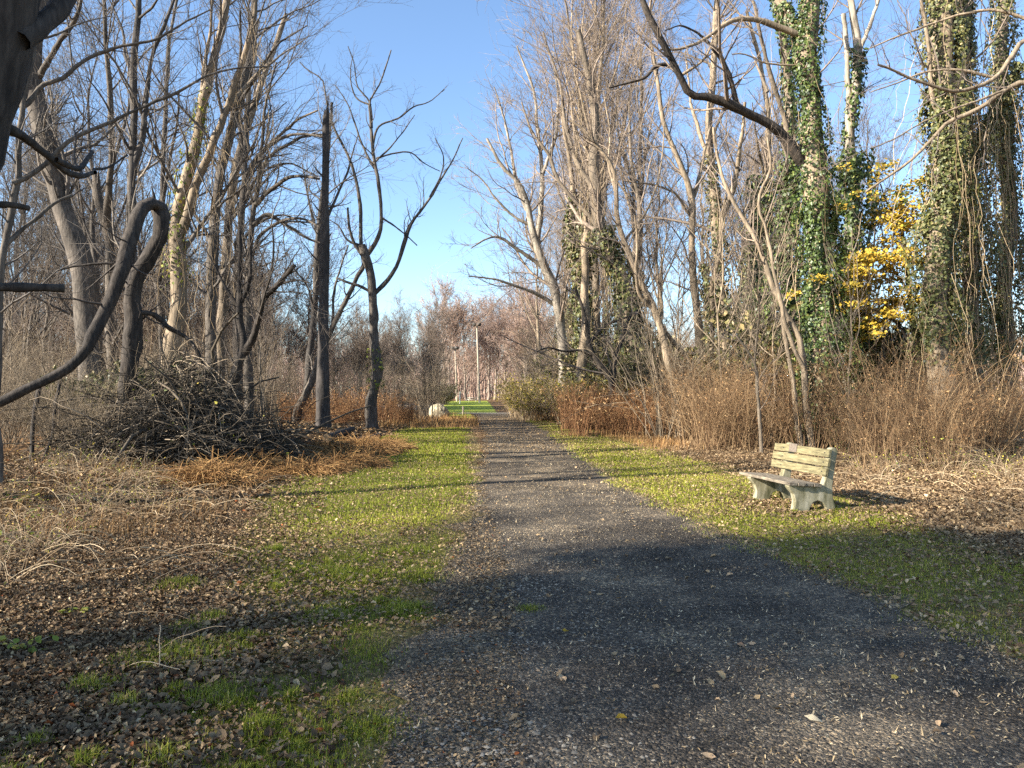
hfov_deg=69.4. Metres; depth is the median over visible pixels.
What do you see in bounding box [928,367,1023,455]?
thicket shrub
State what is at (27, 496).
weed
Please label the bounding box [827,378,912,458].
thicket shrub
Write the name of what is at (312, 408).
reddish shrub
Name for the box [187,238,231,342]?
bare tree
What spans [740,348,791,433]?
thicket shrub
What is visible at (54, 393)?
brush shrub
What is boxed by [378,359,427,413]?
brush shrub
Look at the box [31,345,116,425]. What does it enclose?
brush shrub
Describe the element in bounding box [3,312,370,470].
brush pile
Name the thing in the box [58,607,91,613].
weed
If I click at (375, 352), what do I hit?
spreading tree
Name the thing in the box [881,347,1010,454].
thicket shrub
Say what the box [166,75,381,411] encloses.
crooked tree
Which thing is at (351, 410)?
reddish shrub
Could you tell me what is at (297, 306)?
bare tree
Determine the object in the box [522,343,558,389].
evergreen shrub
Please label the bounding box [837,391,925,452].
thicket shrub
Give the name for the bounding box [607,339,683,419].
brush shrub
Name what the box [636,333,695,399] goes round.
brush shrub
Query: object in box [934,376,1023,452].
thicket shrub
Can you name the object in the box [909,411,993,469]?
thicket shrub
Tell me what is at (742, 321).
sapling
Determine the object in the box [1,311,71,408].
brush shrub
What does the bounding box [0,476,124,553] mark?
bramble
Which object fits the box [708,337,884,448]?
thicket shrub
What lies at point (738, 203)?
bare tree
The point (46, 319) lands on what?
bare tree
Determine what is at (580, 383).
yellowish shrub
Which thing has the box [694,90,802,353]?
ivy tree
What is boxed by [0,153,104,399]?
bare tree
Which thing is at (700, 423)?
thicket shrub
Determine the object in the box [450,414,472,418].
lawn
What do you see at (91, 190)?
bare tree
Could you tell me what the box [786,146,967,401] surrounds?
maple tree
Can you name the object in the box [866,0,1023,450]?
ivy tree
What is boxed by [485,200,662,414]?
forked tree
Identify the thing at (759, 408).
slender tree
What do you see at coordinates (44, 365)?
brush shrub
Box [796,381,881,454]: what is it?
thicket shrub
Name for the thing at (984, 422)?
thicket shrub
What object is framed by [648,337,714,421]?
brush shrub
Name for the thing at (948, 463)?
bramble
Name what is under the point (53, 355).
brush shrub
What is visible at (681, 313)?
sapling
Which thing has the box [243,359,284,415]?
brush shrub
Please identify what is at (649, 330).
sapling
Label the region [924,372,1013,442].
thicket shrub
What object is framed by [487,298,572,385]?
brush shrub
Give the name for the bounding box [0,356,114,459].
brush shrub
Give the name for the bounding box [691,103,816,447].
slender tree
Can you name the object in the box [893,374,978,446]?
thicket shrub
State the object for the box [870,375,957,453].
thicket shrub
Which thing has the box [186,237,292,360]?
bare tree
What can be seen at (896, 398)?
thicket shrub
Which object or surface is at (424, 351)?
bare tree
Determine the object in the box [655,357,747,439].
thicket shrub
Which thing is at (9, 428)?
brush shrub
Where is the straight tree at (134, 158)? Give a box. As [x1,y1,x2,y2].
[32,0,227,286]
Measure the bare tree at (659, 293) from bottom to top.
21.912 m
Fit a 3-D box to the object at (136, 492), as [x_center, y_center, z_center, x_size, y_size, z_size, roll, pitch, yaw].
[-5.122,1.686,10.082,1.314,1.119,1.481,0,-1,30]
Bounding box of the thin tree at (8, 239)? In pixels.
[0,0,284,482]
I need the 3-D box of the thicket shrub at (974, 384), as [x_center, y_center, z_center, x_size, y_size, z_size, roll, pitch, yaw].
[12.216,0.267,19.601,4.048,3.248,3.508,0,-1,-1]
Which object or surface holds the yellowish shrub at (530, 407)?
on the ground at (496, 404)
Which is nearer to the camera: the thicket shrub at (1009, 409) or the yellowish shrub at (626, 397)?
the thicket shrub at (1009, 409)
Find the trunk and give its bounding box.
[0,0,127,292]
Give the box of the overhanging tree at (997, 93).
[791,0,1023,193]
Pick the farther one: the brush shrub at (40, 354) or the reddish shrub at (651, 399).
the brush shrub at (40, 354)
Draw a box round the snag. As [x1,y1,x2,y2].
[301,98,331,427]
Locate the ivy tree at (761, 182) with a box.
[707,114,842,361]
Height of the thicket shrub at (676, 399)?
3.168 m
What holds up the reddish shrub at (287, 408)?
on the ground at (496, 404)
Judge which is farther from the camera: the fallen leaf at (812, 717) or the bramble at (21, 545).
the bramble at (21, 545)
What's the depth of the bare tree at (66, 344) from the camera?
100.45 m
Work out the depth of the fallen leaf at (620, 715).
3.58 m
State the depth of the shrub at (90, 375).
20.28 m
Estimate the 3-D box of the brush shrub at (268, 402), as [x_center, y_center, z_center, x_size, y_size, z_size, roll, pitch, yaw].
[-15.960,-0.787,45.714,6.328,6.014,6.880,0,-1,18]
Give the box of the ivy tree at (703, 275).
[630,93,755,413]
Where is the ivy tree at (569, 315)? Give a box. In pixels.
[532,190,619,370]
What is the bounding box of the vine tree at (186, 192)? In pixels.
[57,0,350,390]
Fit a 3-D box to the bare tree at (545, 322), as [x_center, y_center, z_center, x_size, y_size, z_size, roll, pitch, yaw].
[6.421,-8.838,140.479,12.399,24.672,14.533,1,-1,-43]
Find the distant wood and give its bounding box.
[11,316,1023,398]
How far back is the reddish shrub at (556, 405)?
31.73 m
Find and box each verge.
[376,467,523,767]
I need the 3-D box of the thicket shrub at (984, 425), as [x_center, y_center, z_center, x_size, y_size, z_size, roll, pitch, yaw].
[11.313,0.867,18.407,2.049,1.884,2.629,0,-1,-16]
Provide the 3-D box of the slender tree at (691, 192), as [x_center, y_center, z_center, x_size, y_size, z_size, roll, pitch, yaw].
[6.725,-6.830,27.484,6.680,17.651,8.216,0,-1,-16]
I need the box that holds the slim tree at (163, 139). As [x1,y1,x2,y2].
[95,0,289,369]
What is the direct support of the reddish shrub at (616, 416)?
on the ground at (496, 404)
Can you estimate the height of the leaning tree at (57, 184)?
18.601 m
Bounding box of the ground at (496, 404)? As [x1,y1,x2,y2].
[0,394,1023,761]
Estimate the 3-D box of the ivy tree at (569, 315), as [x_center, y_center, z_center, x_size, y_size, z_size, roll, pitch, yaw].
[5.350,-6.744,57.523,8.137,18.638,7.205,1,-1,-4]
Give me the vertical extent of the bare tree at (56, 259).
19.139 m
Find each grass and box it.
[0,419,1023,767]
[143,430,419,489]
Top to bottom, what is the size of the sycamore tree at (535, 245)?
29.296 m
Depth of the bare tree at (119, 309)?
65.02 m
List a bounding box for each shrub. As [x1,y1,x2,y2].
[0,316,101,437]
[0,320,45,427]
[0,328,49,425]
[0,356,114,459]
[0,359,53,447]
[1,300,73,420]
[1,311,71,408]
[1,314,62,426]
[1,334,71,445]
[1,338,119,431]
[1,353,115,450]
[2,309,51,384]
[2,336,71,383]
[2,336,77,422]
[2,378,59,441]
[3,352,117,441]
[4,316,74,423]
[5,344,110,443]
[9,381,79,431]
[14,335,161,381]
[14,343,149,460]
[16,318,106,395]
[22,320,106,378]
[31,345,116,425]
[37,353,188,426]
[69,308,217,388]
[76,333,158,373]
[82,363,158,415]
[121,312,201,372]
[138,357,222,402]
[139,336,202,366]
[140,346,232,381]
[191,316,290,409]
[226,330,304,418]
[228,327,330,405]
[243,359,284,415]
[254,353,302,409]
[254,379,295,414]
[255,347,304,410]
[256,371,296,413]
[269,349,353,418]
[274,392,315,422]
[276,392,311,419]
[293,393,332,420]
[294,398,315,422]
[307,387,355,421]
[313,365,369,407]
[329,345,388,415]
[329,381,348,400]
[330,357,393,404]
[330,385,368,421]
[331,402,352,422]
[337,366,408,411]
[340,347,418,413]
[341,399,360,419]
[345,385,400,420]
[377,332,483,420]
[377,393,407,419]
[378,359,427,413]
[379,392,421,424]
[381,371,427,410]
[385,374,426,405]
[390,400,424,423]
[396,374,432,409]
[402,362,451,415]
[402,369,449,413]
[404,364,454,407]
[411,366,457,408]
[430,380,465,404]
[434,382,455,404]
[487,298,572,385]
[489,372,541,415]
[491,380,532,417]
[494,369,563,419]
[496,370,574,420]
[498,309,612,377]
[498,370,553,420]
[499,276,701,380]
[511,306,601,387]
[521,386,553,418]
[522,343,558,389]
[525,338,612,390]
[528,278,687,381]
[528,388,557,420]
[531,372,606,423]
[534,379,605,429]
[535,292,691,354]
[538,379,593,420]
[538,382,590,422]
[548,382,609,437]
[551,378,604,428]
[555,367,620,421]
[556,269,775,439]
[560,307,679,389]
[563,380,619,421]
[567,410,603,435]
[568,330,690,423]
[569,383,620,429]
[572,381,632,428]
[584,372,647,422]
[584,383,638,430]
[585,365,651,389]
[585,389,643,435]
[595,324,687,387]
[595,404,628,434]
[599,375,645,423]
[603,382,663,431]
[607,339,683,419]
[617,338,693,424]
[628,382,673,429]
[630,385,668,430]
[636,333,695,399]
[638,348,753,449]
[639,348,750,439]
[639,360,736,438]
[641,396,686,433]
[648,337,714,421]
[649,362,731,436]
[650,263,987,417]
[653,314,787,435]
[655,341,770,439]
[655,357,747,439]
[660,339,770,429]
[660,347,772,439]
[663,364,766,446]
[665,352,779,438]
[668,371,716,436]
[669,346,800,445]
[669,349,770,446]
[670,361,769,444]
[672,371,776,449]
[678,351,786,447]
[682,290,839,432]
[688,333,839,449]
[690,283,924,401]
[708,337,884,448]
[714,387,803,449]
[729,329,799,436]
[737,345,868,446]
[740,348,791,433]
[742,375,799,439]
[757,291,924,394]
[760,396,804,443]
[771,394,855,446]
[783,341,899,416]
[790,321,1011,462]
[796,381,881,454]
[803,361,912,451]
[806,348,951,451]
[807,374,913,453]
[811,362,941,460]
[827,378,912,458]
[831,384,935,471]
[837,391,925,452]
[839,329,1017,460]
[840,401,916,453]
[851,367,954,458]
[853,367,928,448]
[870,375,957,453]
[870,381,972,467]
[876,368,1011,466]
[877,382,1017,466]
[880,317,1023,417]
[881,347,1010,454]
[885,329,1023,458]
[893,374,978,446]
[896,387,984,458]
[901,345,1023,447]
[904,336,1023,451]
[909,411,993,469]
[922,382,1021,453]
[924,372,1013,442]
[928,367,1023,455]
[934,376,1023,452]
[946,388,1015,452]
[969,371,1023,447]
[972,379,1023,455]
[999,410,1023,452]
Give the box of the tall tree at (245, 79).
[117,0,408,389]
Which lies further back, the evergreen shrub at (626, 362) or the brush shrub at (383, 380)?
the brush shrub at (383, 380)
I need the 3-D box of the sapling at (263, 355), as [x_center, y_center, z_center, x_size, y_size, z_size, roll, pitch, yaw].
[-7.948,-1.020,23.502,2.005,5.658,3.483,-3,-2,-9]
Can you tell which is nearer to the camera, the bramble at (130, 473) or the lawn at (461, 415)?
the bramble at (130, 473)
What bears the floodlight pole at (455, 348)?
on the lawn at (476, 407)
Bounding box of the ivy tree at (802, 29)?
[594,0,871,451]
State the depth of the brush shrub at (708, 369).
26.29 m
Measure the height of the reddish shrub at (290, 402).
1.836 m
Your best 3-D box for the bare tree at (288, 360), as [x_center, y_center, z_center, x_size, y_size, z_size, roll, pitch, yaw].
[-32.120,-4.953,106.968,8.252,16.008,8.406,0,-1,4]
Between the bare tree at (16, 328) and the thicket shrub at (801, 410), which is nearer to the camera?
the thicket shrub at (801, 410)
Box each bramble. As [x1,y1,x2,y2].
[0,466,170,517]
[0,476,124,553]
[0,477,36,503]
[0,481,152,515]
[0,489,132,547]
[0,495,108,583]
[0,498,44,541]
[0,516,74,564]
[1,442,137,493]
[2,509,107,549]
[4,439,89,470]
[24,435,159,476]
[37,443,102,465]
[46,433,150,470]
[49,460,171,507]
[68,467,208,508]
[87,447,177,481]
[87,456,166,480]
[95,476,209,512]
[98,474,181,501]
[112,458,184,485]
[835,442,915,483]
[836,449,894,468]
[837,443,927,481]
[857,441,926,464]
[869,439,1007,480]
[907,441,1004,473]
[922,441,987,468]
[932,446,987,465]
[933,432,1021,472]
[940,435,1023,476]
[953,449,1023,478]
[971,440,1023,473]
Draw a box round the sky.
[0,0,1023,392]
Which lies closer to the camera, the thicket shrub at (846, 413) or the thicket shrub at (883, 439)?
the thicket shrub at (883, 439)
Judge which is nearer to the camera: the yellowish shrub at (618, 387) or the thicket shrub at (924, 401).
the thicket shrub at (924, 401)
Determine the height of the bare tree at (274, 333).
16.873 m
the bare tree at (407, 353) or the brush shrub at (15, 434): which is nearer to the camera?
the brush shrub at (15, 434)
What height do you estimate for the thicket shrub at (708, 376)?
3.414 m
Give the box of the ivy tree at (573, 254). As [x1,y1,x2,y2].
[517,6,649,396]
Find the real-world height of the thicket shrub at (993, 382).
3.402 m
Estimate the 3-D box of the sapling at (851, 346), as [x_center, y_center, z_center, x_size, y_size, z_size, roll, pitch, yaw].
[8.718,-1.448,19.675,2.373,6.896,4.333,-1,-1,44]
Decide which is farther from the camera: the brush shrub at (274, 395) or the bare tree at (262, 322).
the bare tree at (262, 322)
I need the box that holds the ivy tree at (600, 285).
[540,200,632,354]
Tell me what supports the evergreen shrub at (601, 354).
on the ground at (496, 404)
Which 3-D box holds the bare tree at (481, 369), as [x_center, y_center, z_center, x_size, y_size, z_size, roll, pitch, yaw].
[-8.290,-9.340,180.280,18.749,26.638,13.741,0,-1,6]
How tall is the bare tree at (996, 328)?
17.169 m
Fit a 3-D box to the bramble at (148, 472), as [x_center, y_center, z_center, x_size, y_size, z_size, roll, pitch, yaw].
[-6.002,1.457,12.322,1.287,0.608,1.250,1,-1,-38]
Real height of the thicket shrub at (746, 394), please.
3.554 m
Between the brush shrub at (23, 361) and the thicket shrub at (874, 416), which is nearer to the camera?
the thicket shrub at (874, 416)
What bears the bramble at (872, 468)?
on the ground at (496, 404)
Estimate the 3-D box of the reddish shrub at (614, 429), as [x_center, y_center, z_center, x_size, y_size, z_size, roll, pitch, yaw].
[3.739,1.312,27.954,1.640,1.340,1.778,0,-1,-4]
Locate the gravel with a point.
(532, 669)
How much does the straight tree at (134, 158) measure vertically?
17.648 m
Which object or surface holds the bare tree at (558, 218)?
on the ground at (496, 404)
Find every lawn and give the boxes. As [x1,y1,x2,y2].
[444,401,496,412]
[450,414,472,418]
[534,422,1023,659]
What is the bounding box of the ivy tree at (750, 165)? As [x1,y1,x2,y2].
[706,94,840,276]
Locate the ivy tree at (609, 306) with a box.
[596,197,662,345]
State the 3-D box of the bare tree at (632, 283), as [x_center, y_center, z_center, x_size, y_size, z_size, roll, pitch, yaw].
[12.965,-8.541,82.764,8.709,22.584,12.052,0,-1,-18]
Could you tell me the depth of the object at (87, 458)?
12.23 m
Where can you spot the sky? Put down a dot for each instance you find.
(438, 44)
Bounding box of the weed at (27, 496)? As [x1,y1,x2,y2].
[0,491,43,504]
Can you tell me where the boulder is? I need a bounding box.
[429,404,449,418]
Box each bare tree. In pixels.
[0,0,192,298]
[0,46,124,361]
[0,106,104,354]
[0,110,150,313]
[0,121,115,369]
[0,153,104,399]
[0,169,65,423]
[0,184,74,370]
[2,28,149,296]
[3,272,60,372]
[4,311,55,382]
[7,121,124,367]
[11,78,144,282]
[13,263,58,372]
[16,183,143,356]
[36,301,76,367]
[39,221,123,342]
[58,179,153,363]
[84,36,210,286]
[90,162,225,321]
[103,237,203,365]
[117,165,229,367]
[117,308,152,363]
[121,243,204,369]
[182,241,232,358]
[182,250,205,363]
[182,267,232,355]
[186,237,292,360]
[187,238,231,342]
[188,217,301,410]
[217,258,299,409]
[244,239,299,394]
[251,292,288,400]
[252,199,394,410]
[273,303,306,404]
[283,287,342,399]
[316,318,350,385]
[329,296,395,405]
[329,336,352,403]
[337,313,369,394]
[341,306,395,386]
[342,314,369,384]
[345,319,383,387]
[358,317,396,398]
[363,319,400,404]
[364,288,428,406]
[369,314,406,400]
[384,336,418,391]
[391,324,422,397]
[402,276,465,405]
[405,305,455,406]
[414,263,486,383]
[422,289,493,400]
[425,342,457,401]
[428,300,477,384]
[438,0,662,294]
[458,294,508,398]
[459,287,502,399]
[470,289,518,399]
[480,151,566,363]
[480,252,563,378]
[480,293,532,379]
[481,0,708,358]
[497,282,553,383]
[501,303,555,361]
[508,275,556,359]
[509,82,645,330]
[518,0,699,392]
[521,137,630,302]
[531,88,664,284]
[544,200,641,315]
[553,0,713,345]
[601,227,685,329]
[606,81,747,341]
[659,54,864,247]
[668,308,694,360]
[670,79,780,353]
[693,274,739,345]
[800,143,883,300]
[821,69,929,306]
[894,246,1014,324]
[983,300,1022,380]
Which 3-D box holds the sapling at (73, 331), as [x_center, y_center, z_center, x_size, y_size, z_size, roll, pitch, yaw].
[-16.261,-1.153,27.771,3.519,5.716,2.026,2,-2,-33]
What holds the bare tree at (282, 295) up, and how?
on the ground at (496, 404)
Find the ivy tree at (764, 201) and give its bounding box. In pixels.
[665,1,797,355]
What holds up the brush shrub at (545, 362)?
on the ground at (496, 404)
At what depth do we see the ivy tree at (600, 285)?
48.98 m
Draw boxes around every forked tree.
[5,0,228,381]
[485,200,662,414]
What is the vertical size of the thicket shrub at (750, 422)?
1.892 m
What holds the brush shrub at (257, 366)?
on the ground at (496, 404)
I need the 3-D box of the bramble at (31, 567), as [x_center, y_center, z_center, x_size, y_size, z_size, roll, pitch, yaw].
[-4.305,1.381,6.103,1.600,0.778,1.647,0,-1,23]
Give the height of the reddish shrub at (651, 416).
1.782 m
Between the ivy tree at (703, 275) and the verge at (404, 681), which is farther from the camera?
the ivy tree at (703, 275)
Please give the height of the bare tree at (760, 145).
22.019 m
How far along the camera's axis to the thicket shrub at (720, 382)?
24.85 m
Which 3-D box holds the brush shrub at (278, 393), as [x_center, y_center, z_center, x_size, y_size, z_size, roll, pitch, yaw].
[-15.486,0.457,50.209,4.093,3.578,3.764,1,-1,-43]
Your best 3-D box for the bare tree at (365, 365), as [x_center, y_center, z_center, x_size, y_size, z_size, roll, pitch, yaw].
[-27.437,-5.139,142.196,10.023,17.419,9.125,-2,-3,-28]
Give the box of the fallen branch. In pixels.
[915,448,999,456]
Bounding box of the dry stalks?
[0,451,1023,669]
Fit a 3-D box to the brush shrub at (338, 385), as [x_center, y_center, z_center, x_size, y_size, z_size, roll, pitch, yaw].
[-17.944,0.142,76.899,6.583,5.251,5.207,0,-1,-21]
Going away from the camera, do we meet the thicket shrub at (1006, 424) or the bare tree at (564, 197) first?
the thicket shrub at (1006, 424)
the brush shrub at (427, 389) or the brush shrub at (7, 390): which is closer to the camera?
the brush shrub at (7, 390)
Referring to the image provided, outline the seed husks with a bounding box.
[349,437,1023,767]
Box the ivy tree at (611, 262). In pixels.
[477,0,685,420]
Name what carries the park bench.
on the lawn at (935, 588)
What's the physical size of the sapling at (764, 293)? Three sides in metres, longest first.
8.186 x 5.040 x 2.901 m
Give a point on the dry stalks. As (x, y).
(145, 546)
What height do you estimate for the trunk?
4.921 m
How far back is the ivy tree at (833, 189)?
48.19 m
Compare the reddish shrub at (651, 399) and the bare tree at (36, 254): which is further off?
the bare tree at (36, 254)
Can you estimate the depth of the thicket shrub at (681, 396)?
25.49 m
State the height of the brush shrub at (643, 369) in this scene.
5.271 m
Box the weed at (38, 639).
[0,632,58,652]
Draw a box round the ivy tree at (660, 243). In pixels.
[575,128,707,363]
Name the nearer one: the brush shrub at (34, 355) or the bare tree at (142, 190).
the brush shrub at (34, 355)
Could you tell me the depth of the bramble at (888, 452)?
15.68 m
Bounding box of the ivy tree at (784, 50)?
[684,0,922,433]
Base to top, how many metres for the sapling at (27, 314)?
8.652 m
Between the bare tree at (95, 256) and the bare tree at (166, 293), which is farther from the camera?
the bare tree at (166, 293)
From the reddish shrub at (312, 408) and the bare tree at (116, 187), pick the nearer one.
the reddish shrub at (312, 408)
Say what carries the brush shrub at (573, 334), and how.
on the ground at (496, 404)
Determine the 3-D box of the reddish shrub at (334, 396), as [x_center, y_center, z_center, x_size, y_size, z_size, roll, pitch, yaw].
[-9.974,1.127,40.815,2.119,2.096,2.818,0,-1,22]
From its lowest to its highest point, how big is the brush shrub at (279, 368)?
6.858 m
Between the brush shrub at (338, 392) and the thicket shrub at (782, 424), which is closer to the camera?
the thicket shrub at (782, 424)
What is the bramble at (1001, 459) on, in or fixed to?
on the ground at (496, 404)
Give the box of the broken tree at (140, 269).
[0,187,207,461]
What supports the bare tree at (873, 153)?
on the ground at (496, 404)
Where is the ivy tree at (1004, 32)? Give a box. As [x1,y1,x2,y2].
[954,0,1023,442]
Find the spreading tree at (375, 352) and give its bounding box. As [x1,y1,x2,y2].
[300,44,462,428]
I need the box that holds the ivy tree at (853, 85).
[822,0,895,437]
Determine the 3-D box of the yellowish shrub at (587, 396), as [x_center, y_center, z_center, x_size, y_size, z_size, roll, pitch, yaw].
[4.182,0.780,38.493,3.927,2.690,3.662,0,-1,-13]
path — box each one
[458,413,512,413]
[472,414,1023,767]
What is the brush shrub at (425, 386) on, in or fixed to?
on the ground at (496, 404)
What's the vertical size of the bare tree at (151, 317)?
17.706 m
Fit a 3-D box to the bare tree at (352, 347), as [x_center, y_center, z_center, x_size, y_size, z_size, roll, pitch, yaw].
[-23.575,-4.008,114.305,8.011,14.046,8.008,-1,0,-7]
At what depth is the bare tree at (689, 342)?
112.61 m
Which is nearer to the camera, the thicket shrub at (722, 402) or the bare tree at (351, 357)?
the thicket shrub at (722, 402)
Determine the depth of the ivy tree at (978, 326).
21.09 m
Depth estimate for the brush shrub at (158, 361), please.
36.86 m
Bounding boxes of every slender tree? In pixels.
[266,70,408,418]
[558,63,694,435]
[581,1,798,429]
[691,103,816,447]
[705,235,820,453]
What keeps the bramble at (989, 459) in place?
on the ground at (496, 404)
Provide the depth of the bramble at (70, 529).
7.50 m
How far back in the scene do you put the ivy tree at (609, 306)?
55.17 m
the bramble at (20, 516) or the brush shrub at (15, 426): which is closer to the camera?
the bramble at (20, 516)
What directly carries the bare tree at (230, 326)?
on the ground at (496, 404)
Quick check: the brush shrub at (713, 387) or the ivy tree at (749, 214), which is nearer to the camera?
the brush shrub at (713, 387)
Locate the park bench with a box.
[739,442,837,511]
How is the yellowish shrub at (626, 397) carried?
on the ground at (496, 404)
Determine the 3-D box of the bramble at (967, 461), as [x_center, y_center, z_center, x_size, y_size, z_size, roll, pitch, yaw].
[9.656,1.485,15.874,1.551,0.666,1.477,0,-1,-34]
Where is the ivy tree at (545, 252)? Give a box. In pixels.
[526,185,602,377]
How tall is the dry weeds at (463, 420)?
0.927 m
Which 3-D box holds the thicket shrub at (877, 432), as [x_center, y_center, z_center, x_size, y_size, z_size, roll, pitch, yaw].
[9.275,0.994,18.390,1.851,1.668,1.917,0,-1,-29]
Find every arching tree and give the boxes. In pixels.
[196,0,356,420]
[202,1,383,414]
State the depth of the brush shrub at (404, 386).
77.66 m
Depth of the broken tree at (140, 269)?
15.64 m
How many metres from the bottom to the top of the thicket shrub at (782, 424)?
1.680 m
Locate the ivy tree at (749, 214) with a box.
[698,98,802,348]
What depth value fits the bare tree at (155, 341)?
63.99 m
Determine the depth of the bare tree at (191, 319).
106.63 m
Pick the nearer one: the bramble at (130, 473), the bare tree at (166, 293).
the bramble at (130, 473)
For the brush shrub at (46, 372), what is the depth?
20.82 m
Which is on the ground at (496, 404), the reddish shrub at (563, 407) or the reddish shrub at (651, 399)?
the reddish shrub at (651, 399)
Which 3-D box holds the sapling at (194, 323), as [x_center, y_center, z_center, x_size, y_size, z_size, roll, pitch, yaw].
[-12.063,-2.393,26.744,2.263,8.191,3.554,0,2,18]
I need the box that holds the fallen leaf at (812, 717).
[804,714,821,721]
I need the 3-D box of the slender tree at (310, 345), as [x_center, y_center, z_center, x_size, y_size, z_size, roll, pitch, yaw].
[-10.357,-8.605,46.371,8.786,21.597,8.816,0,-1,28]
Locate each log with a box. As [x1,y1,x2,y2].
[323,426,354,441]
[351,433,381,443]
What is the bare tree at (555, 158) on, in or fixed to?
on the ground at (496, 404)
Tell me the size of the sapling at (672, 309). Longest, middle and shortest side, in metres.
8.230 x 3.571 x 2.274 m
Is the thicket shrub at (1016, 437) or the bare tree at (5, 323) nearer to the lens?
the thicket shrub at (1016, 437)
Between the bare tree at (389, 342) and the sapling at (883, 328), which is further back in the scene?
the bare tree at (389, 342)
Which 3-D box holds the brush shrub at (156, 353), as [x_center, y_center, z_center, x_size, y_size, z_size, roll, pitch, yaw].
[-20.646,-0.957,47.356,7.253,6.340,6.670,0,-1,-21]
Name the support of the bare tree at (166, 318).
on the ground at (496, 404)
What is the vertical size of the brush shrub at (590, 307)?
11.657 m
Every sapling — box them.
[0,207,71,387]
[2,248,62,430]
[3,256,65,376]
[29,293,123,389]
[68,222,188,373]
[70,288,121,367]
[117,230,245,359]
[124,227,225,374]
[142,232,228,376]
[202,204,310,419]
[222,260,293,428]
[224,245,286,418]
[247,319,288,413]
[256,274,315,423]
[599,186,730,424]
[618,196,675,435]
[624,174,734,390]
[635,157,830,433]
[641,256,692,397]
[678,203,805,425]
[688,289,748,356]
[698,274,763,364]
[709,201,847,439]
[719,230,807,358]
[722,237,791,436]
[781,208,876,450]
[856,198,912,392]
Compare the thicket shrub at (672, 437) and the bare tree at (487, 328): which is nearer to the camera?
the thicket shrub at (672, 437)
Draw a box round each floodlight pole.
[452,346,458,401]
[472,323,480,402]
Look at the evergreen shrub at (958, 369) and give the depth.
27.94 m
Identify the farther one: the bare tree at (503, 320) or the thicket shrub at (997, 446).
the bare tree at (503, 320)
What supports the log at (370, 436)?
on the ground at (496, 404)
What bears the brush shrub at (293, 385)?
on the ground at (496, 404)
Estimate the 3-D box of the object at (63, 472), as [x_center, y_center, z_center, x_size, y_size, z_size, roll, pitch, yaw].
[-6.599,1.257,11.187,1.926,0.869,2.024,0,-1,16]
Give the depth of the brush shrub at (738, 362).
26.18 m
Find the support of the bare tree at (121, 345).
on the ground at (496, 404)
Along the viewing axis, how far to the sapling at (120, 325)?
25.29 m
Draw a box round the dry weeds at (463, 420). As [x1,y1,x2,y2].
[0,409,703,537]
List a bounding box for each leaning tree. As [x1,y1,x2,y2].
[1,0,154,424]
[292,204,390,421]
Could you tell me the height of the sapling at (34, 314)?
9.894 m
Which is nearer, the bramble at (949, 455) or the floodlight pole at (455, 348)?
the bramble at (949, 455)
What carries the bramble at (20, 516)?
on the ground at (496, 404)
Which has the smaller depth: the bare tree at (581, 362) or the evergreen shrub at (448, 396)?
the bare tree at (581, 362)
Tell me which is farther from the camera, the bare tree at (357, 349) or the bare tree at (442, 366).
the bare tree at (442, 366)
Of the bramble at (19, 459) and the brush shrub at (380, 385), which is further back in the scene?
the brush shrub at (380, 385)
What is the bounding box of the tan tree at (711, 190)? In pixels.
[620,0,779,426]
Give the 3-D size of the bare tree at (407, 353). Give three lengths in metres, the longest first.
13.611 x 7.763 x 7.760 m
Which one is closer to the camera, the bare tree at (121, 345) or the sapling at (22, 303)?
the sapling at (22, 303)
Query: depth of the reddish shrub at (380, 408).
40.88 m
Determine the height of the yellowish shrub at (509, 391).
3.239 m
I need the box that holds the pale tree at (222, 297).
[154,0,355,389]
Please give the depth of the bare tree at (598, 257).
70.91 m
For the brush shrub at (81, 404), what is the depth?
14.96 m
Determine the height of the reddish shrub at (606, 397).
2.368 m
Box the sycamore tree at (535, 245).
[410,0,605,386]
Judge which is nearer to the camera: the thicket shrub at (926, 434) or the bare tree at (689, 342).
the thicket shrub at (926, 434)
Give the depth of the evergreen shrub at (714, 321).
26.94 m
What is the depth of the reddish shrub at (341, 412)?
39.44 m
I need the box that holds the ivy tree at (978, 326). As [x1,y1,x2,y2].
[882,0,1023,446]
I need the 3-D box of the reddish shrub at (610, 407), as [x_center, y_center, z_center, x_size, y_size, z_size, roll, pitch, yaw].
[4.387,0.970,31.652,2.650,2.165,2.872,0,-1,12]
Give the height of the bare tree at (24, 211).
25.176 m
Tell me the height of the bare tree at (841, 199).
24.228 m
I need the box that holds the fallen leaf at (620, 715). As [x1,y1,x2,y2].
[616,713,626,717]
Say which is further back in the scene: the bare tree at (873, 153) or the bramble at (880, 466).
the bare tree at (873, 153)
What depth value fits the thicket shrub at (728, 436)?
21.89 m
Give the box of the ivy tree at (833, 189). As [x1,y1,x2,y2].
[754,107,890,317]
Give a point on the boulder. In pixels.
(445, 412)
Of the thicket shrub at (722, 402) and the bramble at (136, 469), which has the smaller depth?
the bramble at (136, 469)

